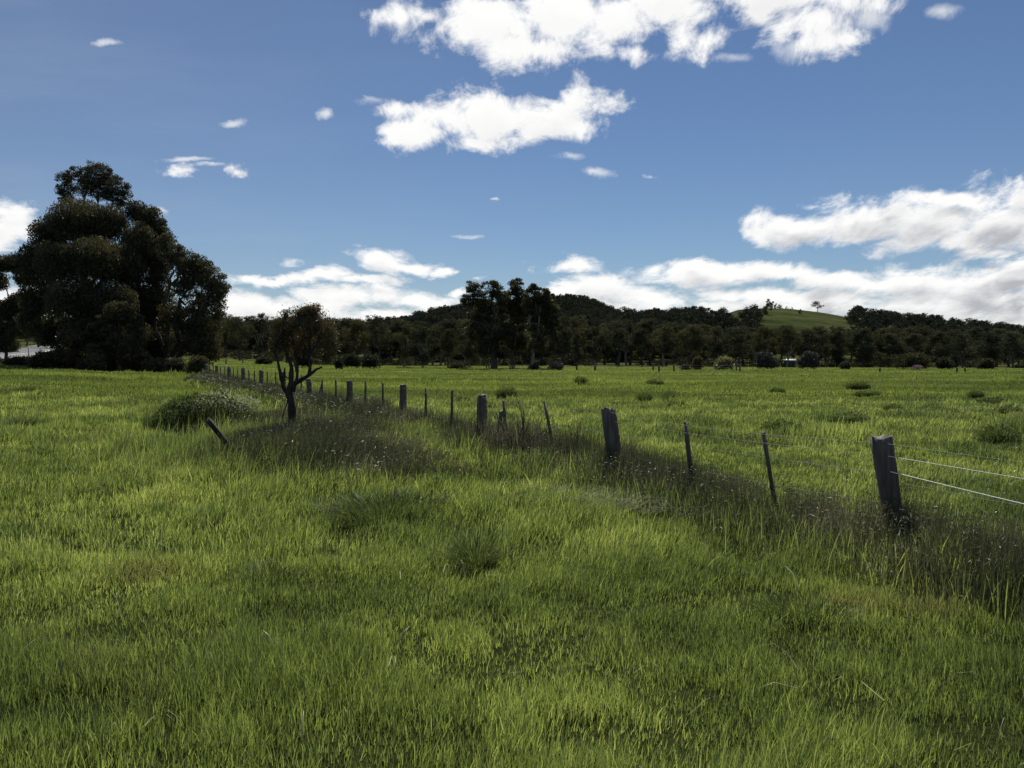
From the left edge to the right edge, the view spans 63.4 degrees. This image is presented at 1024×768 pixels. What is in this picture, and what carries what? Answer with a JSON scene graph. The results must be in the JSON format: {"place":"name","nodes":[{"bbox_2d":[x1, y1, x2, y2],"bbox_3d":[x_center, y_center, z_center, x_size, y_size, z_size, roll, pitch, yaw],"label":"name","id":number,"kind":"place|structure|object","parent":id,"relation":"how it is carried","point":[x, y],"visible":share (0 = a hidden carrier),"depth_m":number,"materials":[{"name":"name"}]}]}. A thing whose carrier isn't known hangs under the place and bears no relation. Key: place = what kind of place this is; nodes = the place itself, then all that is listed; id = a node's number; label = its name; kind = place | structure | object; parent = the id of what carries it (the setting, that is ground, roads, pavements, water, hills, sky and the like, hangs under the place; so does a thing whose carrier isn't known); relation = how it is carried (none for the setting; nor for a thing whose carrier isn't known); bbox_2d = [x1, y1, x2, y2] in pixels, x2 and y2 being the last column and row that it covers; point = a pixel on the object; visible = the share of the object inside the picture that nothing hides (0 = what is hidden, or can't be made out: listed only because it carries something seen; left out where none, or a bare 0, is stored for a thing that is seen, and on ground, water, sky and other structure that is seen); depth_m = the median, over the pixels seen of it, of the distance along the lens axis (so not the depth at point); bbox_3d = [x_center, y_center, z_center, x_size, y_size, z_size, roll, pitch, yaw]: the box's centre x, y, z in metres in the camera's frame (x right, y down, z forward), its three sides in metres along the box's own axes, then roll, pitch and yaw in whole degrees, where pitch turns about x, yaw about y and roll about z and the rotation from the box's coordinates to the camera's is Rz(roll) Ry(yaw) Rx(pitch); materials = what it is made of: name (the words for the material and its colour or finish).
{"place":"outdoors","nodes":[
{"label":"outdoors","id":0,"kind":"place"},
{"bbox_2d":[0,345,53,358],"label":"road","id":1,"kind":"structure","parent":0,"point":[33,349],"depth_m":116.67,"materials":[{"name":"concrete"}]},
{"bbox_2d":[0,414,54,425],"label":"grass tussock","id":2,"kind":"object","parent":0,"point":[25,421],"depth_m":17.99,"materials":[{"name":"green plant"}]},
{"bbox_2d":[0,308,1023,767],"bbox_3d":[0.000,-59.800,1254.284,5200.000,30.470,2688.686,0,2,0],"label":"ground","id":3,"kind":"structure","parent":0,"point":[774,318],"depth_m":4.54,"materials":[{"name":"green plant"}]},
{"bbox_2d":[0,254,31,358],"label":"gum tree","id":4,"kind":"object","parent":3,"relation":"on","point":[9,311],"visible":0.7,"depth_m":85.27,"materials":[{"name":"green plant"}]},
{"bbox_2d":[0,355,34,364],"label":"dark bush","id":5,"kind":"object","parent":3,"relation":"on","point":[15,360],"visible":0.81,"depth_m":69.30,"materials":[{"name":"green plant"}]},
{"bbox_2d":[24,349,57,367],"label":"dark bush","id":6,"kind":"object","parent":3,"relation":"on","point":[42,359],"visible":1,"depth_m":62.95,"materials":[{"name":"green plant"}]},
{"bbox_2d":[4,196,157,365],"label":"gum tree","id":7,"kind":"object","parent":3,"relation":"on","point":[83,257],"visible":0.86,"depth_m":68.10,"materials":[{"name":"green plant"}]},
{"bbox_2d":[75,352,106,370],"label":"dark bush","id":8,"kind":"object","parent":3,"relation":"on","point":[95,362],"visible":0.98,"depth_m":60.66,"materials":[{"name":"green plant"}]},
{"bbox_2d":[53,160,133,283],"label":"gum tree","id":9,"kind":"object","parent":3,"relation":"on","point":[91,184],"visible":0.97,"depth_m":77.09,"materials":[{"name":"green plant"}]},
{"bbox_2d":[86,300,151,370],"bbox_3d":[-30.229,-3.692,63.888,5.172,5.600,2.820,0,2,0],"label":"gum tree","id":10,"kind":"object","parent":3,"relation":"on","point":[111,328],"visible":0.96,"depth_m":63.51,"materials":[{"name":"green plant"}]},
{"bbox_2d":[115,353,143,370],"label":"dark bush","id":11,"kind":"object","parent":3,"relation":"on","point":[132,366],"visible":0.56,"depth_m":64.04,"materials":[{"name":"green plant"}]},
{"bbox_2d":[115,198,185,361],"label":"gum tree","id":12,"kind":"object","parent":3,"relation":"on","point":[149,226],"visible":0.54,"depth_m":71.75,"materials":[{"name":"green plant"}]},
{"bbox_2d":[141,357,166,371],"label":"dark bush","id":13,"kind":"object","parent":3,"relation":"on","point":[153,364],"visible":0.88,"depth_m":62.24,"materials":[{"name":"green plant"}]},
{"bbox_2d":[161,356,189,372],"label":"dark bush","id":14,"kind":"object","parent":3,"relation":"on","point":[178,364],"visible":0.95,"depth_m":61.69,"materials":[{"name":"green plant"}]},
{"bbox_2d":[153,233,231,363],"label":"gum tree","id":15,"kind":"object","parent":3,"relation":"on","point":[199,324],"visible":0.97,"depth_m":69.47,"materials":[{"name":"green plant"}]},
{"bbox_2d":[184,354,211,373],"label":"dark bush","id":16,"kind":"object","parent":3,"relation":"on","point":[196,364],"visible":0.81,"depth_m":57.79,"materials":[{"name":"green plant"}]},
{"bbox_2d":[138,387,268,434],"bbox_3d":[-6.073,0.520,16.673,2.901,1.030,1.912,0,2,0],"label":"flowering weed bush","id":17,"kind":"object","parent":3,"relation":"on","point":[192,408],"visible":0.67,"depth_m":16.29,"materials":[{"name":"green plant"}]},
{"bbox_2d":[205,417,233,454],"bbox_3d":[-4.043,0.929,11.908,0.092,1.114,0.085,-36,8,1],"label":"leaning stake","id":18,"kind":"object","parent":3,"relation":"on","point":[214,427],"visible":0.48,"depth_m":11.84,"materials":[{"name":"grey wood"}]},
{"bbox_2d":[210,319,232,349],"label":"gum tree","id":19,"kind":"object","parent":3,"relation":"on","point":[225,334],"visible":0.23,"depth_m":157.28,"materials":[{"name":"green plant"}]},
{"bbox_2d":[225,316,249,353],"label":"gum tree","id":20,"kind":"object","parent":3,"relation":"on","point":[231,319],"visible":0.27,"depth_m":215.65,"materials":[{"name":"green plant"}]},
{"bbox_2d":[227,317,257,360],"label":"gum tree","id":21,"kind":"object","parent":3,"relation":"on","point":[238,325],"visible":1,"depth_m":152.61,"materials":[{"name":"green plant"}]},
{"bbox_2d":[233,315,261,353],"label":"gum tree","id":22,"kind":"object","parent":3,"relation":"on","point":[250,319],"visible":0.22,"depth_m":222.05,"materials":[{"name":"green plant"}]},
{"bbox_2d":[249,313,272,356],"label":"gum tree","id":23,"kind":"object","parent":3,"relation":"on","point":[259,328],"visible":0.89,"depth_m":163.75,"materials":[{"name":"green plant"}]},
{"bbox_2d":[233,558,313,588],"bbox_3d":[-1.708,1.361,5.981,0.651,0.185,0.770,0,2,9],"label":"grass tussock","id":24,"kind":"object","parent":3,"relation":"on","point":[294,575],"depth_m":6.01,"materials":[{"name":"green plant"}]},
{"bbox_2d":[291,351,314,367],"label":"dark bush","id":25,"kind":"object","parent":3,"relation":"on","point":[303,361],"visible":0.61,"depth_m":107.48,"materials":[{"name":"green plant"}]},
{"bbox_2d":[267,302,341,423],"bbox_3d":[-3.572,-0.099,14.364,1.300,2.701,0.736,0,2,0],"label":"wattle sapling","id":26,"kind":"object","parent":3,"relation":"on","point":[305,343],"visible":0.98,"depth_m":14.26,"materials":[{"name":"green plant"}]},
{"bbox_2d":[333,317,360,354],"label":"gum tree","id":27,"kind":"object","parent":3,"relation":"on","point":[344,322],"visible":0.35,"depth_m":201.03,"materials":[{"name":"green plant"}]},
{"bbox_2d":[341,353,361,367],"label":"dark bush","id":28,"kind":"object","parent":3,"relation":"on","point":[353,360],"visible":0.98,"depth_m":109.55,"materials":[{"name":"green plant"}]},
{"bbox_2d":[339,320,370,354],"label":"gum tree","id":29,"kind":"object","parent":3,"relation":"on","point":[356,325],"visible":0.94,"depth_m":179.86,"materials":[{"name":"green plant"}]},
{"bbox_2d":[361,353,379,367],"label":"dark bush","id":30,"kind":"object","parent":3,"relation":"on","point":[370,360],"visible":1,"depth_m":110.45,"materials":[{"name":"green plant"}]},
{"bbox_2d":[362,314,394,365],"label":"gum tree","id":31,"kind":"object","parent":3,"relation":"on","point":[375,326],"visible":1,"depth_m":173.97,"materials":[{"name":"green plant"}]},
{"bbox_2d":[307,484,469,530],"bbox_3d":[-1.220,1.154,8.305,1.486,0.389,2.064,2,3,38],"label":"grass tussock","id":32,"kind":"object","parent":3,"relation":"on","point":[378,506],"depth_m":8.14,"materials":[{"name":"green plant"}]},
{"bbox_2d":[375,323,401,363],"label":"gum tree","id":33,"kind":"object","parent":3,"relation":"on","point":[391,349],"visible":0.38,"depth_m":214.35,"materials":[{"name":"green plant"}]},
{"bbox_2d":[387,317,413,359],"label":"gum tree","id":34,"kind":"object","parent":3,"relation":"on","point":[400,322],"visible":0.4,"depth_m":213.31,"materials":[{"name":"green plant"}]},
{"bbox_2d":[393,323,412,366],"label":"gum tree","id":35,"kind":"object","parent":3,"relation":"on","point":[402,340],"visible":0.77,"depth_m":129.14,"materials":[{"name":"green plant"}]},
{"bbox_2d":[406,324,440,366],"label":"gum tree","id":36,"kind":"object","parent":3,"relation":"on","point":[423,357],"visible":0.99,"depth_m":125.83,"materials":[{"name":"green plant"}]},
{"bbox_2d":[427,323,444,364],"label":"gum tree","id":37,"kind":"object","parent":3,"relation":"on","point":[438,337],"visible":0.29,"depth_m":204.10,"materials":[{"name":"green plant"}]},
{"bbox_2d":[432,318,468,359],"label":"gum tree","id":38,"kind":"object","parent":3,"relation":"on","point":[448,324],"visible":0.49,"depth_m":196.03,"materials":[{"name":"green plant"}]},
{"bbox_2d":[439,328,461,367],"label":"gum tree","id":39,"kind":"object","parent":3,"relation":"on","point":[447,347],"visible":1,"depth_m":117.40,"materials":[{"name":"green plant"}]},
{"bbox_2d":[453,331,481,365],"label":"gum tree","id":40,"kind":"object","parent":3,"relation":"on","point":[468,352],"visible":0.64,"depth_m":127.06,"materials":[{"name":"green plant"}]},
{"bbox_2d":[429,524,520,573],"bbox_3d":[-0.326,1.257,6.350,0.828,0.372,0.885,-1,2,-20],"label":"grass tussock","id":41,"kind":"object","parent":3,"relation":"on","point":[486,556],"depth_m":6.31,"materials":[{"name":"green plant"}]},
{"bbox_2d":[459,279,516,368],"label":"gum tree","id":42,"kind":"object","parent":3,"relation":"on","point":[484,310],"visible":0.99,"depth_m":111.39,"materials":[{"name":"green plant"}]},
{"bbox_2d":[491,386,522,398],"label":"weed clump","id":43,"kind":"object","parent":3,"relation":"on","point":[505,393],"visible":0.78,"depth_m":29.89,"materials":[{"name":"green plant"}]},
{"bbox_2d":[0,359,1023,401],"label":"paddock grass","id":44,"kind":"structure","parent":3,"relation":"on","point":[140,378],"depth_m":46.73,"materials":[{"name":"green plant"}]},
{"bbox_2d":[2,437,1022,767],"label":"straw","id":45,"kind":"object","parent":3,"relation":"on","point":[572,559],"visible":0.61,"depth_m":8.10,"materials":[{"name":"green plant"}]},
{"bbox_2d":[503,277,531,368],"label":"gum tree","id":46,"kind":"object","parent":3,"relation":"on","point":[515,309],"visible":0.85,"depth_m":115.18,"materials":[{"name":"green plant"}]},
{"bbox_2d":[21,293,1023,360],"bbox_3d":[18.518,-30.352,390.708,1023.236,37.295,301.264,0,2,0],"label":"hill woods","id":47,"kind":"object","parent":3,"relation":"on","point":[595,312],"visible":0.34,"depth_m":381.82,"materials":[{"name":"green plant"}]},
{"bbox_2d":[475,389,572,455],"bbox_3d":[0.063,0.597,12.421,1.232,1.227,1.454,2,3,35],"label":"bare shrub","id":48,"kind":"object","parent":3,"relation":"on","point":[500,417],"visible":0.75,"depth_m":12.33,"materials":[{"name":"plant"}]},
{"bbox_2d":[520,283,561,363],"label":"gum tree","id":49,"kind":"object","parent":3,"relation":"on","point":[544,319],"visible":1,"depth_m":107.34,"materials":[{"name":"green plant"}]},
{"bbox_2d":[498,411,586,458],"bbox_3d":[0.347,0.809,11.729,1.021,0.840,1.367,2,3,37],"label":"bare shrub","id":50,"kind":"object","parent":3,"relation":"on","point":[536,432],"visible":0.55,"depth_m":11.63,"materials":[{"name":"plant"}]},
{"bbox_2d":[545,323,573,361],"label":"gum tree","id":51,"kind":"object","parent":3,"relation":"on","point":[566,332],"visible":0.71,"depth_m":179.86,"materials":[{"name":"green plant"}]},
{"bbox_2d":[552,315,573,360],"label":"gum tree","id":52,"kind":"object","parent":3,"relation":"on","point":[564,318],"visible":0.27,"depth_m":187.13,"materials":[{"name":"green plant"}]},
{"bbox_2d":[560,315,587,358],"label":"gum tree","id":53,"kind":"object","parent":3,"relation":"on","point":[575,323],"visible":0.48,"depth_m":199.18,"materials":[{"name":"green plant"}]},
{"bbox_2d":[571,332,584,369],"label":"cypress tree","id":54,"kind":"object","parent":3,"relation":"on","point":[578,350],"visible":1,"depth_m":99.73,"materials":[{"name":"green plant"}]},
{"bbox_2d":[212,359,965,371],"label":"fence","id":55,"kind":"object","parent":3,"relation":"on","point":[731,367],"visible":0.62,"depth_m":93.14,"materials":[{"name":"grey wood"}]},
{"bbox_2d":[584,325,607,365],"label":"gum tree","id":56,"kind":"object","parent":3,"relation":"on","point":[590,344],"visible":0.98,"depth_m":179.76,"materials":[{"name":"green plant"}]},
{"bbox_2d":[205,364,1023,530],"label":"wire fence","id":57,"kind":"object","parent":3,"relation":"on","point":[884,461],"visible":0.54,"depth_m":9.22,"materials":[{"name":"grey wood"}]},
{"bbox_2d":[213,349,1023,367],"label":"undergrowth","id":58,"kind":"object","parent":3,"relation":"on","point":[484,362],"visible":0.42,"depth_m":191.16,"materials":[{"name":"green plant"}]},
{"bbox_2d":[599,321,639,365],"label":"gum tree","id":59,"kind":"object","parent":3,"relation":"on","point":[615,335],"visible":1,"depth_m":171.02,"materials":[{"name":"green plant"}]},
{"bbox_2d":[616,319,639,364],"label":"gum tree","id":60,"kind":"object","parent":3,"relation":"on","point":[627,323],"visible":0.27,"depth_m":209.77,"materials":[{"name":"green plant"}]},
{"bbox_2d":[631,328,654,366],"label":"gum tree","id":61,"kind":"object","parent":3,"relation":"on","point":[643,341],"visible":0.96,"depth_m":172.05,"materials":[{"name":"green plant"}]},
{"bbox_2d":[636,318,664,363],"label":"gum tree","id":62,"kind":"object","parent":3,"relation":"on","point":[647,325],"visible":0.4,"depth_m":209.71,"materials":[{"name":"green plant"}]},
{"bbox_2d":[650,324,679,366],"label":"gum tree","id":63,"kind":"object","parent":3,"relation":"on","point":[665,337],"visible":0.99,"depth_m":165.85,"materials":[{"name":"green plant"}]},
{"bbox_2d":[669,322,694,361],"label":"gum tree","id":64,"kind":"object","parent":3,"relation":"on","point":[681,356],"visible":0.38,"depth_m":188.44,"materials":[{"name":"green plant"}]},
{"bbox_2d":[675,324,709,364],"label":"gum tree","id":65,"kind":"object","parent":3,"relation":"on","point":[691,329],"visible":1,"depth_m":164.31,"materials":[{"name":"green plant"}]},
{"bbox_2d":[696,324,711,360],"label":"gum tree","id":66,"kind":"object","parent":3,"relation":"on","point":[705,327],"visible":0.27,"depth_m":217.05,"materials":[{"name":"green plant"}]},
{"bbox_2d":[704,325,724,365],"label":"gum tree","id":67,"kind":"object","parent":3,"relation":"on","point":[718,350],"visible":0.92,"depth_m":169.31,"materials":[{"name":"green plant"}]},
{"bbox_2d":[713,355,734,369],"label":"pale bush","id":68,"kind":"object","parent":3,"relation":"on","point":[725,360],"visible":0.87,"depth_m":103.85,"materials":[{"name":"green plant"}]},
{"bbox_2d":[722,327,755,366],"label":"gum tree","id":69,"kind":"object","parent":3,"relation":"on","point":[738,338],"visible":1,"depth_m":174.21,"materials":[{"name":"green plant"}]},
{"bbox_2d":[742,327,759,365],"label":"gum tree","id":70,"kind":"object","parent":3,"relation":"on","point":[749,355],"visible":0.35,"depth_m":204.93,"materials":[{"name":"green plant"}]},
{"bbox_2d":[749,326,777,355],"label":"gum tree","id":71,"kind":"object","parent":3,"relation":"on","point":[766,336],"visible":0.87,"depth_m":181.35,"materials":[{"name":"green plant"}]},
{"bbox_2d":[753,350,780,368],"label":"grey bush","id":72,"kind":"object","parent":3,"relation":"on","point":[763,359],"visible":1,"depth_m":117.58,"materials":[{"name":"plant"}]},
{"bbox_2d":[747,418,806,432],"bbox_3d":[5.435,0.836,16.758,1.500,0.333,0.859,0,2,-3],"label":"weed clump","id":73,"kind":"object","parent":3,"relation":"on","point":[768,424],"visible":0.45,"depth_m":16.69,"materials":[{"name":"green plant"}]},
{"bbox_2d":[768,324,803,366],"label":"gum tree","id":74,"kind":"object","parent":3,"relation":"on","point":[779,331],"visible":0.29,"depth_m":188.05,"materials":[{"name":"green plant"}]},
{"bbox_2d":[774,327,804,366],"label":"gum tree","id":75,"kind":"object","parent":3,"relation":"on","point":[785,350],"visible":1,"depth_m":173.31,"materials":[{"name":"green plant"}]},
{"bbox_2d":[733,587,874,629],"bbox_3d":[1.841,1.378,5.109,0.946,0.199,0.557,2,3,37],"label":"grass tussock","id":76,"kind":"object","parent":3,"relation":"on","point":[777,600],"depth_m":5.14,"materials":[{"name":"green plant"}]},
{"bbox_2d":[794,350,820,368],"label":"grey bush","id":77,"kind":"object","parent":3,"relation":"on","point":[810,360],"visible":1,"depth_m":119.66,"materials":[{"name":"plant"}]},
{"bbox_2d":[793,329,827,356],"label":"gum tree","id":78,"kind":"object","parent":3,"relation":"on","point":[806,334],"visible":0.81,"depth_m":179.28,"materials":[{"name":"green plant"}]},
{"bbox_2d":[804,325,831,360],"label":"gum tree","id":79,"kind":"object","parent":3,"relation":"on","point":[819,329],"visible":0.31,"depth_m":198.75,"materials":[{"name":"green plant"}]},
{"bbox_2d":[822,330,850,366],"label":"gum tree","id":80,"kind":"object","parent":3,"relation":"on","point":[837,351],"visible":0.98,"depth_m":176.98,"materials":[{"name":"green plant"}]},
{"bbox_2d":[820,411,876,425],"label":"weed clump","id":81,"kind":"object","parent":3,"relation":"on","point":[848,417],"visible":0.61,"depth_m":18.81,"materials":[{"name":"green plant"}]},
{"bbox_2d":[843,380,874,389],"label":"weed clump","id":82,"kind":"object","parent":3,"relation":"on","point":[856,385],"visible":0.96,"depth_m":38.55,"materials":[{"name":"green plant"}]},
{"bbox_2d":[845,328,877,367],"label":"gum tree","id":83,"kind":"object","parent":3,"relation":"on","point":[864,351],"visible":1,"depth_m":174.54,"materials":[{"name":"green plant"}]},
{"bbox_2d":[870,327,900,358],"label":"gum tree","id":84,"kind":"object","parent":3,"relation":"on","point":[879,336],"visible":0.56,"depth_m":213.88,"materials":[{"name":"green plant"}]},
{"bbox_2d":[872,332,904,367],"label":"gum tree","id":85,"kind":"object","parent":3,"relation":"on","point":[892,341],"visible":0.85,"depth_m":178.90,"materials":[{"name":"green plant"}]},
{"bbox_2d":[899,333,923,367],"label":"gum tree","id":86,"kind":"object","parent":3,"relation":"on","point":[908,347],"visible":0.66,"depth_m":178.08,"materials":[{"name":"green plant"}]},
{"bbox_2d":[888,352,936,368],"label":"brown bush","id":87,"kind":"object","parent":3,"relation":"on","point":[914,359],"visible":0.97,"depth_m":124.78,"materials":[{"name":"plant"}]},
{"bbox_2d":[914,326,939,357],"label":"gum tree","id":88,"kind":"object","parent":3,"relation":"on","point":[926,330],"visible":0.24,"depth_m":228.63,"materials":[{"name":"green plant"}]},
{"bbox_2d":[923,331,953,362],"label":"gum tree","id":89,"kind":"object","parent":3,"relation":"on","point":[940,351],"visible":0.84,"depth_m":166.68,"materials":[{"name":"green plant"}]},
{"bbox_2d":[934,356,954,368],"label":"dark bush","id":90,"kind":"object","parent":3,"relation":"on","point":[942,363],"visible":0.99,"depth_m":123.50,"materials":[{"name":"green plant"}]},
{"bbox_2d":[948,330,984,367],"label":"gum tree","id":91,"kind":"object","parent":3,"relation":"on","point":[957,342],"visible":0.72,"depth_m":178.62,"materials":[{"name":"green plant"}]},
{"bbox_2d":[963,327,996,358],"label":"gum tree","id":92,"kind":"object","parent":3,"relation":"on","point":[975,332],"visible":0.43,"depth_m":219.07,"materials":[{"name":"green plant"}]},
{"bbox_2d":[962,328,1007,363],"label":"gum tree","id":93,"kind":"object","parent":3,"relation":"on","point":[991,341],"visible":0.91,"depth_m":169.63,"materials":[{"name":"green plant"}]},
{"bbox_2d":[973,358,996,368],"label":"dark bush","id":94,"kind":"object","parent":3,"relation":"on","point":[986,363],"visible":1,"depth_m":127.47,"materials":[{"name":"green plant"}]},
{"bbox_2d":[973,396,1008,403],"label":"weed clump","id":95,"kind":"object","parent":3,"relation":"on","point":[994,400],"visible":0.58,"depth_m":26.65,"materials":[{"name":"green plant"}]},
{"bbox_2d":[962,421,1023,445],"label":"weed clump","id":96,"kind":"object","parent":3,"relation":"on","point":[1000,435],"visible":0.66,"depth_m":14.25,"materials":[{"name":"green plant"}]},
{"bbox_2d":[996,329,1023,367],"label":"gum tree","id":97,"kind":"object","parent":3,"relation":"on","point":[1010,340],"visible":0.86,"depth_m":177.03,"materials":[{"name":"green plant"}]},
{"bbox_2d":[997,404,1022,413],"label":"weed clump","id":98,"kind":"object","parent":3,"relation":"on","point":[1002,410],"visible":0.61,"depth_m":22.21,"materials":[{"name":"green plant"}]},
{"bbox_2d":[0,369,1023,734],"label":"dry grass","id":99,"kind":"structure","parent":0,"point":[634,463],"depth_m":8.86,"materials":[{"name":"green plant"}]},
{"bbox_2d":[0,0,1023,325],"label":"sky","id":100,"kind":"structure","parent":0,"point":[356,159],"materials":[{"name":"blue"}]},
{"bbox_2d":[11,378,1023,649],"bbox_3d":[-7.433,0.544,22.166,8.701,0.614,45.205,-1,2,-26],"label":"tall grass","id":101,"kind":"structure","parent":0,"point":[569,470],"depth_m":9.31,"materials":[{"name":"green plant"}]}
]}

